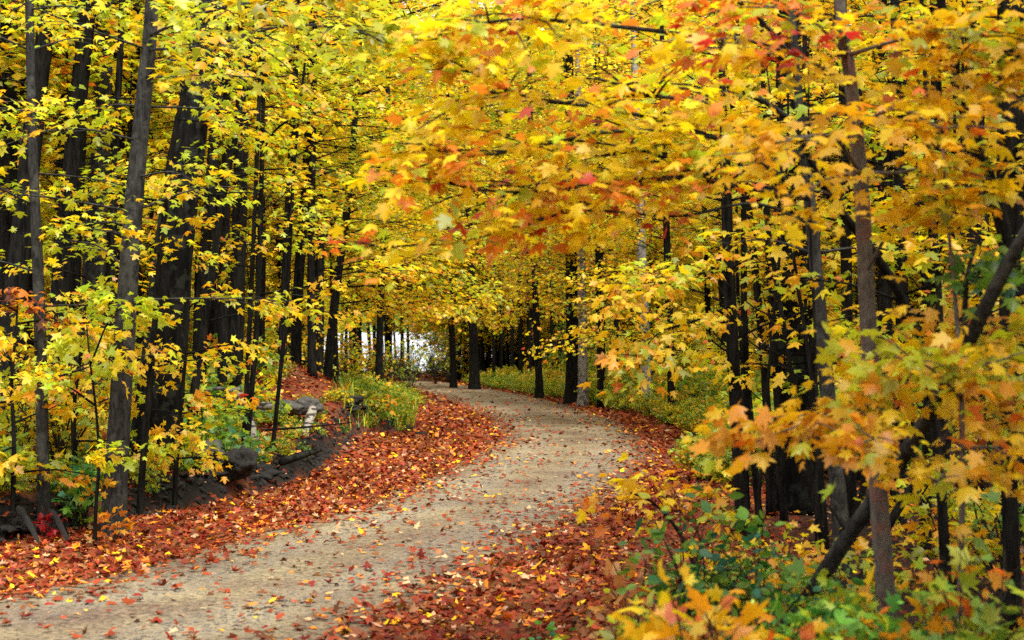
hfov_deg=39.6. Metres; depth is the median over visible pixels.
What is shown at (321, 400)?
woodland plant
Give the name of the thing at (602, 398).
roadside bush
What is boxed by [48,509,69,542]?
root
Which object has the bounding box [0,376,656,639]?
road
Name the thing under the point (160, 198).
maple tree
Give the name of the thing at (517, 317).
maple tree
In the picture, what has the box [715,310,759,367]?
maple sapling
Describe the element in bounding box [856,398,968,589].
dead branch
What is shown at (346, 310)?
maple tree
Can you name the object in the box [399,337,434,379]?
maple sapling
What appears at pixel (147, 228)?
maple tree
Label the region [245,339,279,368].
woodland plant
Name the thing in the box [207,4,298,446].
bare sapling
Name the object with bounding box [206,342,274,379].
woodland plant
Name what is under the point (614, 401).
roadside bush
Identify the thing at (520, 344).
bare sapling
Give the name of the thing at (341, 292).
maple tree
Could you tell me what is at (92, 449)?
woodland plant
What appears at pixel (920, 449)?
roadside bush
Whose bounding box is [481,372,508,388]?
roadside bush
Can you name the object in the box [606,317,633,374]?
maple sapling
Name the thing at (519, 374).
roadside bush
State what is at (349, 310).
maple tree
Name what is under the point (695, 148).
maple tree
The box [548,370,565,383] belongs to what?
roadside bush
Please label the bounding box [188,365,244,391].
woodland plant
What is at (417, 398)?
roadside bush
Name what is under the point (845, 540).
leaning log
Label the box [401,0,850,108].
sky
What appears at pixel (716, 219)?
maple tree
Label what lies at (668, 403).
roadside bush
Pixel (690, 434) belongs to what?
roadside bush
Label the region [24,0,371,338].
maple tree
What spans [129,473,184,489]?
earth clod
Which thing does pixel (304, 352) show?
maple sapling
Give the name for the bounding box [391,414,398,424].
woodland plant
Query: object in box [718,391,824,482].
roadside bush
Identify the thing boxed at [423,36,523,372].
maple tree
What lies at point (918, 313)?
maple tree
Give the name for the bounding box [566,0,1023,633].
maple tree
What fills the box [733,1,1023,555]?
maple tree
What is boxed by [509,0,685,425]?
maple tree
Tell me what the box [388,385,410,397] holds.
roadside bush
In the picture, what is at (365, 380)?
roadside bush
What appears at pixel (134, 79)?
bare sapling
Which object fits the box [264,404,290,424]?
roadside bush
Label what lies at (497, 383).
roadside bush
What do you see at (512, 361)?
bare sapling
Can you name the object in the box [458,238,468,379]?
bare sapling
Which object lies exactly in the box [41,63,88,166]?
maple tree
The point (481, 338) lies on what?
maple tree
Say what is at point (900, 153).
maple tree
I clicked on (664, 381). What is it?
roadside bush
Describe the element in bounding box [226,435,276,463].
woodland plant
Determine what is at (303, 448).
woodland plant
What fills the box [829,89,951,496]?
bare sapling
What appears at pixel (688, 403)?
roadside bush
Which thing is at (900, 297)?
maple sapling
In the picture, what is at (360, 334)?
maple tree
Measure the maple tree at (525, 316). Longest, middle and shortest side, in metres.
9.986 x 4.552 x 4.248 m
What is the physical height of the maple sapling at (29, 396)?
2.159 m
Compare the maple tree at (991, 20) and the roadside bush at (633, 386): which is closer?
the maple tree at (991, 20)
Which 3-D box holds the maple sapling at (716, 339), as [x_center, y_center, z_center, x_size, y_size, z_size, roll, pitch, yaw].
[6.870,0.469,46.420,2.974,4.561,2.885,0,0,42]
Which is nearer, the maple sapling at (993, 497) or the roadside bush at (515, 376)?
the maple sapling at (993, 497)
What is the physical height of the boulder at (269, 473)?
0.222 m
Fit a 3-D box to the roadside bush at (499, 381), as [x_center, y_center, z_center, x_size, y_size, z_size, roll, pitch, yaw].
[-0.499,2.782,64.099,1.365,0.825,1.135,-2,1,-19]
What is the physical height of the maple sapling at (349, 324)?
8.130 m
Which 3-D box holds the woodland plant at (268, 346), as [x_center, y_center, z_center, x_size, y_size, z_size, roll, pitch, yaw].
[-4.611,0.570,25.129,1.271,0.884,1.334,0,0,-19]
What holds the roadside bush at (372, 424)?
on the ground at (190, 494)
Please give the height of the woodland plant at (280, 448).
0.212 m
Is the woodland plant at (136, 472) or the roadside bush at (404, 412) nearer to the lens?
the woodland plant at (136, 472)
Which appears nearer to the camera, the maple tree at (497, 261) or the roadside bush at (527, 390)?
the roadside bush at (527, 390)
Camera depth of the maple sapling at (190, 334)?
42.49 m
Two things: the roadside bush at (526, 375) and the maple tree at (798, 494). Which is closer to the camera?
the maple tree at (798, 494)
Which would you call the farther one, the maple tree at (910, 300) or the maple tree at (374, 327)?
the maple tree at (374, 327)
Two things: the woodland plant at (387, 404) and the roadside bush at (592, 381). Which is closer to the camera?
the woodland plant at (387, 404)
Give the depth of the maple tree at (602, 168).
63.73 m
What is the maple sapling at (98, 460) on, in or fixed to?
on the ground at (190, 494)
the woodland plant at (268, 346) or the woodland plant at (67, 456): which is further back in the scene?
the woodland plant at (268, 346)
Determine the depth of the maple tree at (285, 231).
25.93 m
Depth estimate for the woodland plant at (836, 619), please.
5.62 m
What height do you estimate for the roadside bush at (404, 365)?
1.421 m
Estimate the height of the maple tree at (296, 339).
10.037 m
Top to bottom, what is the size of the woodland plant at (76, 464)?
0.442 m
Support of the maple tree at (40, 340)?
on the ground at (190, 494)
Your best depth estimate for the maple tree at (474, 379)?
63.82 m
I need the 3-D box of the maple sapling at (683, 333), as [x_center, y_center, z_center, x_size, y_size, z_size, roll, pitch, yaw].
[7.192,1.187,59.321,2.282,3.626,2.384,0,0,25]
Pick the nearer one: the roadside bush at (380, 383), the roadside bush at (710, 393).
the roadside bush at (710, 393)
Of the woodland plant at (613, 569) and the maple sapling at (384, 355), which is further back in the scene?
the maple sapling at (384, 355)
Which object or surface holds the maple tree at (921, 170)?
on the ground at (190, 494)
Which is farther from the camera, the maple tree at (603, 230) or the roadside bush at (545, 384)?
the maple tree at (603, 230)
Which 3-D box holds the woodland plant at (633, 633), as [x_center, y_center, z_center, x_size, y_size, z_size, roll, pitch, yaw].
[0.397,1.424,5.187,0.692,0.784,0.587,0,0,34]
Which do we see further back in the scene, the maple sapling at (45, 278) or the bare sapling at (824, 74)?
the maple sapling at (45, 278)
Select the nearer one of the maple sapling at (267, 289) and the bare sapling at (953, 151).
the bare sapling at (953, 151)
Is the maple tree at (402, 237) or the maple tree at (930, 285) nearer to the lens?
the maple tree at (930, 285)
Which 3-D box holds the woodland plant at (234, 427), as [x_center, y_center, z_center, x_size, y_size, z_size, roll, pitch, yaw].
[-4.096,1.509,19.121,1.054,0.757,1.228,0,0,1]
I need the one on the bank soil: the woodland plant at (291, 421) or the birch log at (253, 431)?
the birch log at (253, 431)
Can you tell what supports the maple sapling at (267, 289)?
on the ground at (190, 494)
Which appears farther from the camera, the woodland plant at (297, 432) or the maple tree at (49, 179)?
the maple tree at (49, 179)
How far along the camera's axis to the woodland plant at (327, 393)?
24.30 m
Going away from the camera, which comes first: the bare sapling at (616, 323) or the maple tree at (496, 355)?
the bare sapling at (616, 323)
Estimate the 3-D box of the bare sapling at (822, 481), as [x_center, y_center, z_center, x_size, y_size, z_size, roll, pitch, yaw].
[2.310,-0.034,11.003,1.346,3.825,0.876,0,0,35]
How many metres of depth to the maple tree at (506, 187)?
80.66 m
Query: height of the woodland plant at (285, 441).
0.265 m
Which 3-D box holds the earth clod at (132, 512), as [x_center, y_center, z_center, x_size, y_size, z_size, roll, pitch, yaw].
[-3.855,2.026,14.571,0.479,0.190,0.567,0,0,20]
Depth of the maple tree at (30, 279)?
26.96 m
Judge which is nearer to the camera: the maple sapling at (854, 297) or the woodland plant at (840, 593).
the woodland plant at (840, 593)
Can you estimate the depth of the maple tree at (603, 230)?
66.27 m
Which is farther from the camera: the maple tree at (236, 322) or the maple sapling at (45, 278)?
the maple sapling at (45, 278)
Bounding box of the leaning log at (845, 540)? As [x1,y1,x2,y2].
[790,224,1023,624]
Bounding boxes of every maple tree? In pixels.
[0,0,25,102]
[0,0,136,125]
[0,0,158,428]
[0,0,177,411]
[0,0,181,526]
[0,0,200,425]
[0,0,233,425]
[0,0,237,417]
[0,0,259,243]
[0,0,276,393]
[0,0,385,469]
[0,0,421,537]
[17,1,243,424]
[17,2,390,181]
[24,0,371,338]
[36,10,146,264]
[39,0,256,415]
[40,16,207,213]
[40,119,126,217]
[40,132,87,229]
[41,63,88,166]
[41,124,142,232]
[41,156,158,283]
[49,1,232,268]
[59,0,329,414]
[81,202,194,297]
[88,4,341,408]
[125,1,341,383]
[127,0,401,361]
[141,0,300,371]
[141,23,299,356]
[147,210,296,294]
[148,4,337,285]
[156,2,355,386]
[193,31,358,294]
[195,0,395,359]
[220,0,431,372]
[221,1,385,366]
[230,63,376,353]
[231,0,377,362]
[231,63,361,353]
[245,157,328,333]
[247,11,373,367]
[248,4,414,285]
[265,0,410,383]
[270,6,439,367]
[291,252,371,314]
[303,0,483,384]
[304,106,412,372]
[307,0,512,379]
[323,0,526,379]
[324,99,413,373]
[327,0,933,587]
[327,271,387,349]
[328,15,423,371]
[338,211,393,372]
[340,0,438,375]
[340,8,435,374]
[340,289,394,370]
[345,57,427,375]
[346,24,425,328]
[365,16,441,368]
[371,0,561,365]
[372,9,409,354]
[374,80,446,359]
[383,3,497,345]
[389,9,432,358]
[389,44,514,387]
[392,287,431,360]
[394,1,451,361]
[395,35,536,389]
[395,79,490,364]
[400,1,585,367]
[404,293,462,356]
[419,110,499,355]
[422,97,524,372]
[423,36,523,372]
[430,124,516,313]
[433,151,517,372]
[434,155,509,369]
[440,0,609,397]
[453,129,524,367]
[454,125,543,367]
[455,34,542,359]
[458,5,549,361]
[461,186,543,365]
[469,0,668,404]
[475,108,556,371]
[480,120,543,314]
[481,28,627,370]
[484,73,556,365]
[489,27,646,308]
[489,241,554,365]
[496,226,555,337]
[498,0,704,407]
[498,28,562,369]
[500,42,657,406]
[503,160,562,334]
[506,19,627,353]
[508,104,629,368]
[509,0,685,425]
[510,0,688,310]
[514,60,636,321]
[522,29,661,373]
[525,0,626,347]
[538,66,659,372]
[538,72,636,301]
[548,0,697,365]
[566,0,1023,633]
[568,11,877,536]
[571,5,717,414]
[585,11,720,379]
[587,0,704,353]
[587,1,718,307]
[590,64,716,363]
[596,0,826,371]
[611,1,716,376]
[613,0,770,370]
[619,0,712,351]
[620,8,923,522]
[621,0,920,515]
[642,0,979,524]
[643,0,774,346]
[659,33,774,343]
[664,0,996,545]
[673,0,756,325]
[675,0,951,250]
[679,0,996,358]
[683,0,952,280]
[686,34,826,298]
[690,28,826,354]
[691,0,959,515]
[697,73,772,339]
[707,0,923,361]
[726,0,1023,537]
[733,0,996,529]
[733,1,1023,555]
[734,48,894,307]
[747,75,875,312]
[749,0,945,349]
[752,0,966,308]
[768,0,1023,550]
[773,0,998,487]
[802,0,1023,630]
[821,1,920,319]
[823,0,996,404]
[824,1,996,317]
[824,6,914,312]
[830,0,1023,561]
[837,0,965,339]
[838,223,938,322]
[839,0,996,251]
[867,0,996,248]
[982,3,994,23]
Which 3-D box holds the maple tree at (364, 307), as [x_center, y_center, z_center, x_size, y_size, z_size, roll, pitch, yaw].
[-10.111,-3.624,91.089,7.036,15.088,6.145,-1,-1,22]
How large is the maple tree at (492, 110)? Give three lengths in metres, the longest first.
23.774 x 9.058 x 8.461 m
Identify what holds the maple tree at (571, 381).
on the ground at (190, 494)
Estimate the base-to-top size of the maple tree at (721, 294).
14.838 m
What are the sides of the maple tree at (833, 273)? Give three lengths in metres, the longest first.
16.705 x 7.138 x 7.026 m
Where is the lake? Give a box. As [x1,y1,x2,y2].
[324,332,949,370]
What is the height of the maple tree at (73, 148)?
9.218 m
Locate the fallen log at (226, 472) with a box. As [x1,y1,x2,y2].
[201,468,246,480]
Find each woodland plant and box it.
[0,413,61,461]
[0,423,37,492]
[0,427,54,461]
[0,428,30,453]
[1,470,28,492]
[9,406,54,454]
[18,449,83,490]
[19,453,72,491]
[24,444,62,481]
[26,474,60,494]
[30,508,67,538]
[49,420,106,460]
[49,422,106,450]
[49,435,87,466]
[50,461,103,528]
[55,451,102,488]
[59,416,107,456]
[64,451,104,468]
[78,444,130,462]
[92,450,152,485]
[97,506,135,543]
[100,425,201,442]
[129,466,149,481]
[133,470,168,494]
[137,444,172,471]
[145,462,170,476]
[151,432,221,474]
[179,462,191,470]
[183,415,261,460]
[183,440,206,469]
[185,371,242,392]
[185,406,231,438]
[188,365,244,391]
[198,407,242,443]
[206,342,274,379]
[207,333,291,370]
[209,383,274,419]
[212,378,291,412]
[215,400,273,425]
[222,379,283,418]
[226,410,268,426]
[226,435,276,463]
[227,431,271,452]
[244,328,286,366]
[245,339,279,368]
[254,448,275,461]
[255,446,271,459]
[261,374,282,382]
[266,435,287,448]
[268,367,290,376]
[275,440,295,452]
[276,430,295,437]
[276,435,294,447]
[277,360,295,370]
[279,415,301,427]
[279,423,308,438]
[280,450,295,455]
[291,441,311,458]
[292,392,313,399]
[301,417,319,429]
[314,396,325,403]
[314,414,328,422]
[316,406,328,417]
[316,428,328,435]
[322,388,339,398]
[328,392,345,402]
[335,388,353,403]
[340,425,348,432]
[344,379,399,418]
[376,375,391,392]
[378,383,404,394]
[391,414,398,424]
[398,397,415,410]
[521,620,576,639]
[559,585,714,639]
[570,600,668,639]
[586,553,694,638]
[589,554,789,639]
[615,481,771,639]
[641,544,829,639]
[652,506,864,639]
[679,533,783,586]
[721,510,842,602]
[721,554,926,639]
[743,576,873,635]
[783,531,927,638]
[817,565,1014,639]
[844,524,1023,639]
[869,534,1023,639]
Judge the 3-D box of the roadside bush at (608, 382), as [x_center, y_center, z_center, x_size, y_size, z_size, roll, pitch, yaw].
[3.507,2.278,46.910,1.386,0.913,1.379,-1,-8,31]
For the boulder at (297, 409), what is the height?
0.286 m
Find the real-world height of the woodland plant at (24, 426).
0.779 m
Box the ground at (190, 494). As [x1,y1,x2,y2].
[0,278,1023,639]
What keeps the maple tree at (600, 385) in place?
on the ground at (190, 494)
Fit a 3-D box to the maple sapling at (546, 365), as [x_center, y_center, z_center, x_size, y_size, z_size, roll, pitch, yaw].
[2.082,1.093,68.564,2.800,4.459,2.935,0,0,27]
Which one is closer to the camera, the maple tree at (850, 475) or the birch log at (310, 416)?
the maple tree at (850, 475)
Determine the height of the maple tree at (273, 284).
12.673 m
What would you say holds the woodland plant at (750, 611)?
on the ground at (190, 494)
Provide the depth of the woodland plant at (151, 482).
15.11 m
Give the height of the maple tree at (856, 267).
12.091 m
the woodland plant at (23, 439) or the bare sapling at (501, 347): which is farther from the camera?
the bare sapling at (501, 347)
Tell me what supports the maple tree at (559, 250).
on the ground at (190, 494)
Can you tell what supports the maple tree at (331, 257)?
on the ground at (190, 494)
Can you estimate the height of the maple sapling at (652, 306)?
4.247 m
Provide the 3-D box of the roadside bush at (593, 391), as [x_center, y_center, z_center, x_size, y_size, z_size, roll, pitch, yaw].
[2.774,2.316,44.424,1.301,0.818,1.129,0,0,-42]
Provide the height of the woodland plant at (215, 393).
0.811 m
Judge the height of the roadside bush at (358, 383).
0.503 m
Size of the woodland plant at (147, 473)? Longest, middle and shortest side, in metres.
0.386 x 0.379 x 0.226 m
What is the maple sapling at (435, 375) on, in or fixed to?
on the ground at (190, 494)
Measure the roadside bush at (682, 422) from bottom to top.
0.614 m
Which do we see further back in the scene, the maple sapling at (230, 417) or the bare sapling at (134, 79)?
the bare sapling at (134, 79)
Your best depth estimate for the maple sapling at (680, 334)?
64.06 m
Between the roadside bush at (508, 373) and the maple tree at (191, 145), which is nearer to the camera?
the maple tree at (191, 145)
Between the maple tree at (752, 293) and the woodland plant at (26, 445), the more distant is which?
the maple tree at (752, 293)
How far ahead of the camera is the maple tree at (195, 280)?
40.53 m
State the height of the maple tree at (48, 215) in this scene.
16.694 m
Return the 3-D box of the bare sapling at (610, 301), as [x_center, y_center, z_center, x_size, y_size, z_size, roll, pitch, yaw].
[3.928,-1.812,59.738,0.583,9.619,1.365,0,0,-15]
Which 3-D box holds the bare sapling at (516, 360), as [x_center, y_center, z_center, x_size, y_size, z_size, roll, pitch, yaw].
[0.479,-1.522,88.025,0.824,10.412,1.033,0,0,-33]
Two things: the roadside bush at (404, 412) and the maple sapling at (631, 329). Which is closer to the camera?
the roadside bush at (404, 412)
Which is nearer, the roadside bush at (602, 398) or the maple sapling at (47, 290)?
the maple sapling at (47, 290)
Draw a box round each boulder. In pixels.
[191,439,226,467]
[224,445,258,477]
[258,464,280,480]
[273,399,303,415]
[295,396,323,415]
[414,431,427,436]
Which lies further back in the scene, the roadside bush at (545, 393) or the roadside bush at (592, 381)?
the roadside bush at (545, 393)
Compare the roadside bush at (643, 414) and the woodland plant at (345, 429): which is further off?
the roadside bush at (643, 414)
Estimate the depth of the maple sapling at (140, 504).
14.57 m
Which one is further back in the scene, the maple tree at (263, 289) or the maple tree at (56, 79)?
the maple tree at (263, 289)
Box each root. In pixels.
[16,506,39,544]
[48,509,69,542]
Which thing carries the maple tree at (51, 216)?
on the ground at (190, 494)
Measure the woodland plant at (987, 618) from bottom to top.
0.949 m
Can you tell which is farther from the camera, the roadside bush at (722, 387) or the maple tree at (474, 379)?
the maple tree at (474, 379)
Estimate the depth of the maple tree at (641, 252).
37.91 m
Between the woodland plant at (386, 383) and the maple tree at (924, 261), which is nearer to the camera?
the maple tree at (924, 261)
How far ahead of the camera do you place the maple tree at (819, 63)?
30.12 m
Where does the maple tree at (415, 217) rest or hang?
on the ground at (190, 494)
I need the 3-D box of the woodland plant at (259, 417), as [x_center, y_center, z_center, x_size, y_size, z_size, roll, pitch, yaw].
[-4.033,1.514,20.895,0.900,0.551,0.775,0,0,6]
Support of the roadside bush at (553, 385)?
on the ground at (190, 494)
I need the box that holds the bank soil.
[0,392,409,542]
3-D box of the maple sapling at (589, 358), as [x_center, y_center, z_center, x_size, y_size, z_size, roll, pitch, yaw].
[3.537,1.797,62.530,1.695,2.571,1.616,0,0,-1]
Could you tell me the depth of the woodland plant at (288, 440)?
19.95 m
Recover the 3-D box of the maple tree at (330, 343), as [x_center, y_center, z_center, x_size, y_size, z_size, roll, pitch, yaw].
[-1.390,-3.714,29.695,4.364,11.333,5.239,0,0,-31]
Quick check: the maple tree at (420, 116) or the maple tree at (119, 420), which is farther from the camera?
the maple tree at (420, 116)
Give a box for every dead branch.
[207,387,231,392]
[220,381,271,413]
[265,422,351,430]
[278,448,321,465]
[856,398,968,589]
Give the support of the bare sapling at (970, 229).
on the ground at (190, 494)
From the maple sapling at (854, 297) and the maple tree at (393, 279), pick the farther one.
the maple tree at (393, 279)
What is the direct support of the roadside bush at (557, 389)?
on the ground at (190, 494)
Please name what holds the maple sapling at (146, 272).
on the ground at (190, 494)
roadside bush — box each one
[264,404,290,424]
[338,375,384,397]
[339,368,374,392]
[343,380,378,393]
[355,377,395,391]
[363,388,387,406]
[364,356,397,375]
[366,413,378,427]
[378,409,390,419]
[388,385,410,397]
[390,358,412,373]
[390,387,416,407]
[391,400,415,425]
[393,381,411,390]
[407,387,431,406]
[422,357,448,375]
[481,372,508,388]
[487,373,510,389]
[489,364,510,373]
[491,376,511,389]
[496,365,516,374]
[500,366,524,378]
[501,377,521,390]
[502,365,532,378]
[502,373,525,386]
[508,379,526,392]
[510,367,533,378]
[518,368,546,380]
[520,381,534,394]
[523,376,549,393]
[542,366,565,381]
[543,365,564,384]
[543,379,557,387]
[544,379,562,397]
[544,383,557,395]
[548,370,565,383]
[551,380,564,393]
[556,387,564,397]
[574,380,596,404]
[588,370,605,386]
[588,381,610,403]
[589,369,615,384]
[594,375,621,388]
[594,383,626,408]
[601,388,633,410]
[607,373,652,382]
[616,390,641,412]
[619,374,661,395]
[629,389,665,417]
[631,390,657,415]
[635,373,681,396]
[648,394,678,408]
[651,370,711,399]
[652,403,679,424]
[653,370,688,395]
[653,393,693,423]
[660,397,705,430]
[663,368,704,386]
[666,376,704,392]
[668,429,723,480]
[668,431,731,481]
[670,395,706,420]
[671,406,700,432]
[676,365,718,388]
[676,377,704,401]
[676,397,706,416]
[677,375,719,402]
[679,369,727,390]
[679,378,725,402]
[683,402,711,432]
[687,376,727,407]
[688,397,725,435]
[689,383,727,402]
[692,445,773,487]
[700,396,729,426]
[705,371,727,383]
[705,376,760,404]
[707,412,723,429]
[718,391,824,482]
[720,386,761,415]
[723,386,771,414]
[724,388,865,467]
[752,378,771,395]
[818,382,919,480]
[819,386,956,472]
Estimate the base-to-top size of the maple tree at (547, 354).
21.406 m
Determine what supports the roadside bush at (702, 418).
on the ground at (190, 494)
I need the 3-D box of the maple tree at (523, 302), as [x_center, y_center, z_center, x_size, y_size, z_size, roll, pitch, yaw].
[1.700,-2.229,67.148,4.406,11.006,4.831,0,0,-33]
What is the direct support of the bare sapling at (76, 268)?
on the ground at (190, 494)
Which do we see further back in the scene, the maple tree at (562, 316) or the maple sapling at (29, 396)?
the maple tree at (562, 316)
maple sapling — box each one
[0,231,196,482]
[0,277,185,542]
[0,302,115,517]
[0,332,140,478]
[0,348,81,449]
[42,200,85,348]
[42,240,52,344]
[47,306,142,430]
[56,0,280,514]
[70,348,189,429]
[105,273,267,505]
[110,0,368,430]
[128,0,461,438]
[132,266,192,384]
[141,239,192,363]
[183,362,250,445]
[186,288,193,371]
[188,259,253,367]
[229,251,306,357]
[244,267,278,369]
[245,253,341,374]
[265,277,336,375]
[265,282,305,362]
[338,325,375,380]
[338,327,368,376]
[338,330,375,377]
[355,310,407,382]
[372,327,427,384]
[386,336,436,388]
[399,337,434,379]
[418,331,449,383]
[430,334,448,375]
[433,330,467,382]
[447,337,468,371]
[457,334,487,377]
[523,300,557,370]
[541,286,610,376]
[548,283,631,371]
[573,450,749,564]
[588,335,596,372]
[606,313,654,375]
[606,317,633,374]
[624,269,718,391]
[662,301,701,369]
[663,307,701,376]
[666,303,701,370]
[674,296,720,366]
[675,327,716,370]
[676,292,718,368]
[685,286,756,365]
[687,301,719,367]
[691,336,720,370]
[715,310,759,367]
[721,280,769,387]
[765,128,1023,610]
[802,149,1023,620]
[830,255,913,360]
[840,476,1021,588]
[896,395,1023,595]
[908,263,964,338]
[916,227,997,396]
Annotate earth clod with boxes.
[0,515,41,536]
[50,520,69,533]
[128,510,162,516]
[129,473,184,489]
[165,501,182,510]
[340,393,364,405]
[343,400,360,413]
[360,402,367,410]
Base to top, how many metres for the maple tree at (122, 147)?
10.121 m
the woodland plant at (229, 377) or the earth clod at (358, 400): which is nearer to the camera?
the woodland plant at (229, 377)
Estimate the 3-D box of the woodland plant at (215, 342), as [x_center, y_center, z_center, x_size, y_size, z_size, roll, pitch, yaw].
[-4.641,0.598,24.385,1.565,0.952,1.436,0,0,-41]
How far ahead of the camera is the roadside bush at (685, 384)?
37.14 m
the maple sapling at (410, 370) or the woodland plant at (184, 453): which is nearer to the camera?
the woodland plant at (184, 453)
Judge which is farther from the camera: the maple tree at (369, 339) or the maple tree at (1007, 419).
the maple tree at (369, 339)
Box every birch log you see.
[231,387,258,440]
[254,401,272,409]
[300,406,316,438]
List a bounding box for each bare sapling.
[37,0,94,416]
[91,0,125,359]
[106,5,154,415]
[122,0,165,225]
[141,113,161,269]
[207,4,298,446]
[231,4,333,452]
[457,216,467,379]
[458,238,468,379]
[492,206,503,376]
[498,260,512,370]
[510,160,517,367]
[515,188,532,373]
[515,330,517,367]
[526,159,532,376]
[547,156,553,369]
[588,8,604,380]
[606,170,611,372]
[611,175,619,361]
[654,8,785,527]
[670,131,768,511]
[708,67,871,555]
[716,2,788,548]
[717,20,852,552]
[748,31,832,351]
[750,62,837,464]
[797,0,892,557]
[801,7,869,525]
[814,13,866,234]
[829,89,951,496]
[829,98,948,507]
[855,175,927,505]
[857,5,919,508]
[860,2,952,419]
[876,0,970,268]
[896,25,987,522]
[912,104,959,303]
[948,61,992,457]
[961,0,1023,382]
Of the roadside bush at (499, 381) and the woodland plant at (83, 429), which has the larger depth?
the roadside bush at (499, 381)
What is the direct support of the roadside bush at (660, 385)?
on the ground at (190, 494)
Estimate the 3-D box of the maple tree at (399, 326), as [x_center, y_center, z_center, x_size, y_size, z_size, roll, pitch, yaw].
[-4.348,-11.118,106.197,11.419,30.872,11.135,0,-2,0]
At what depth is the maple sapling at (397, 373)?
59.83 m
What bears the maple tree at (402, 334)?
on the ground at (190, 494)
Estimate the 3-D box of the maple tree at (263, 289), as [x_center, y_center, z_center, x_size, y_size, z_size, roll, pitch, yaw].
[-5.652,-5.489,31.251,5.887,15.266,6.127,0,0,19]
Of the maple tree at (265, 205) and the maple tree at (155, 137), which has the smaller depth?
the maple tree at (155, 137)
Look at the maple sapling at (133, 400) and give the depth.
17.29 m
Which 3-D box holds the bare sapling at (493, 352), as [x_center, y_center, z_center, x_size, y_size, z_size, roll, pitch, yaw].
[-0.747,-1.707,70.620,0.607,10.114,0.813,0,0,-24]
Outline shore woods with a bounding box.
[324,298,920,331]
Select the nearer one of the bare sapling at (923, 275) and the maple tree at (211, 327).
the bare sapling at (923, 275)
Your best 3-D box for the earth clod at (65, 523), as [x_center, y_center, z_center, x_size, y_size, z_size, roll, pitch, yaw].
[-4.345,1.970,13.346,0.574,0.188,0.380,0,0,13]
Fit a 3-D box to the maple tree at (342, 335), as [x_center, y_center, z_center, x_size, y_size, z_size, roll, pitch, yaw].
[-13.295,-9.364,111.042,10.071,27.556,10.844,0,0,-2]
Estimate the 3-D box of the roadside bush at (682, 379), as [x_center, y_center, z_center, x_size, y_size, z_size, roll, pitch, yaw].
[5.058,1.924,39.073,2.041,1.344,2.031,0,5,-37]
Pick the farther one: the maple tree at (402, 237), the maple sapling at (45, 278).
the maple tree at (402, 237)
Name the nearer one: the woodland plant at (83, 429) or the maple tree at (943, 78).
the woodland plant at (83, 429)
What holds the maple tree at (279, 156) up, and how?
on the ground at (190, 494)
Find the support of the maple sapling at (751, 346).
on the ground at (190, 494)
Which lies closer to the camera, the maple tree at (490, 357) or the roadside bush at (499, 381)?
the roadside bush at (499, 381)
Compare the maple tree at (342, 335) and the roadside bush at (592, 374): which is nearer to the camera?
the roadside bush at (592, 374)
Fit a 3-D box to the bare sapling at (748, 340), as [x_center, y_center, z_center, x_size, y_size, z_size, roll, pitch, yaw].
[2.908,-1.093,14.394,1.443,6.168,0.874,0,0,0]
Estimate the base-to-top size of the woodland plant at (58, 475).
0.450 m
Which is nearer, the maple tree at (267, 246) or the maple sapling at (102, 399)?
the maple sapling at (102, 399)
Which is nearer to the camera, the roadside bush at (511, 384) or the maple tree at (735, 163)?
the roadside bush at (511, 384)
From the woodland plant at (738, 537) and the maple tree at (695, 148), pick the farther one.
the maple tree at (695, 148)
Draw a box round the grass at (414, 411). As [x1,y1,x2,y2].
[331,375,417,437]
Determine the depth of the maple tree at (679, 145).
71.95 m
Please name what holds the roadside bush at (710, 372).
on the ground at (190, 494)
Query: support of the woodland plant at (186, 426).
on the ground at (190, 494)
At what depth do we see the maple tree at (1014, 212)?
10.41 m
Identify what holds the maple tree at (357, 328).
on the ground at (190, 494)
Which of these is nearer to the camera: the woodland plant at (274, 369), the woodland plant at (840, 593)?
the woodland plant at (840, 593)
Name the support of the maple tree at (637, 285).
on the ground at (190, 494)
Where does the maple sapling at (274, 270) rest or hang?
on the ground at (190, 494)
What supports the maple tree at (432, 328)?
on the ground at (190, 494)
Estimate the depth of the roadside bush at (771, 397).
17.83 m
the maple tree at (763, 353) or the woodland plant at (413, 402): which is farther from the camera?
the woodland plant at (413, 402)
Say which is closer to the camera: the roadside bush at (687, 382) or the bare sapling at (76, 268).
the bare sapling at (76, 268)
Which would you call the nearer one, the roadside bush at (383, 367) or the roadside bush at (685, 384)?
the roadside bush at (685, 384)
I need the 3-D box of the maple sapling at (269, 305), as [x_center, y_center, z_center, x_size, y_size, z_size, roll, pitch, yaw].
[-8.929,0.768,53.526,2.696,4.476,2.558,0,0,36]
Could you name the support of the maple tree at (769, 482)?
on the ground at (190, 494)
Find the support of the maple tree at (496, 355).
on the ground at (190, 494)
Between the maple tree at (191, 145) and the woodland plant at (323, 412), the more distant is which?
the woodland plant at (323, 412)
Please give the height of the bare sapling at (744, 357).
5.531 m
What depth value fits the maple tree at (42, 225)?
40.72 m
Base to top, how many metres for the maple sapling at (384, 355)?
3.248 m
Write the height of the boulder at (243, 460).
0.383 m
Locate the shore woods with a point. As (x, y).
(364, 328)
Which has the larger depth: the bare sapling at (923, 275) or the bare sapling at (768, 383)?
the bare sapling at (923, 275)
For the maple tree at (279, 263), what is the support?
on the ground at (190, 494)
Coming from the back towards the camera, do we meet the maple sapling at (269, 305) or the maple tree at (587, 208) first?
the maple sapling at (269, 305)
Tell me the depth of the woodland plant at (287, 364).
24.97 m

